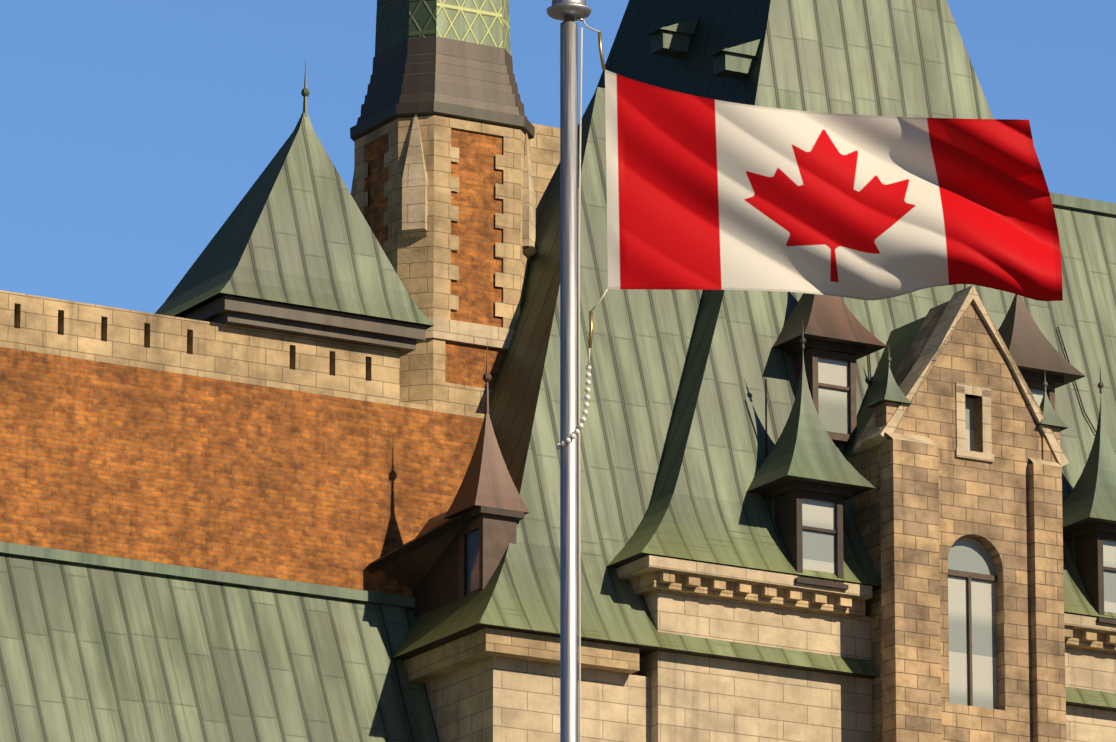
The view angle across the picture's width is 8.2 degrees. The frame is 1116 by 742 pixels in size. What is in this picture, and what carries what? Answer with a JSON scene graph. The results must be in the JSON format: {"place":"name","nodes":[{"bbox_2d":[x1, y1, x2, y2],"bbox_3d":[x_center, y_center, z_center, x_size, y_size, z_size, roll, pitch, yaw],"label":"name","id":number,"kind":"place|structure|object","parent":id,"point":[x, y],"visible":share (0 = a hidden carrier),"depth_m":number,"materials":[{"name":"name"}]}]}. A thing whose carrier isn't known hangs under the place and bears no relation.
{"place":"outdoors","nodes":[
{"label":"outdoors","id":0,"kind":"place"},
{"bbox_2d":[0,0,1115,741],"bbox_3d":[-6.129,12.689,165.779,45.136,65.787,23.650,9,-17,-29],"label":"chateau","id":1,"kind":"structure","parent":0,"point":[282,464],"depth_m":163.23,"materials":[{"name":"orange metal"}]},
{"bbox_2d":[0,0,1115,312],"label":"sky","id":2,"kind":"structure","parent":0,"point":[131,131],"materials":[{"name":"blue"}]},
{"bbox_2d":[546,0,1062,741],"bbox_3d":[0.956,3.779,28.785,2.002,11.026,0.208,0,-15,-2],"label":"flagpole","id":3,"kind":"object","parent":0,"point":[710,194],"visible":1,"depth_m":29.96,"materials":[{"name":"red fabric"}]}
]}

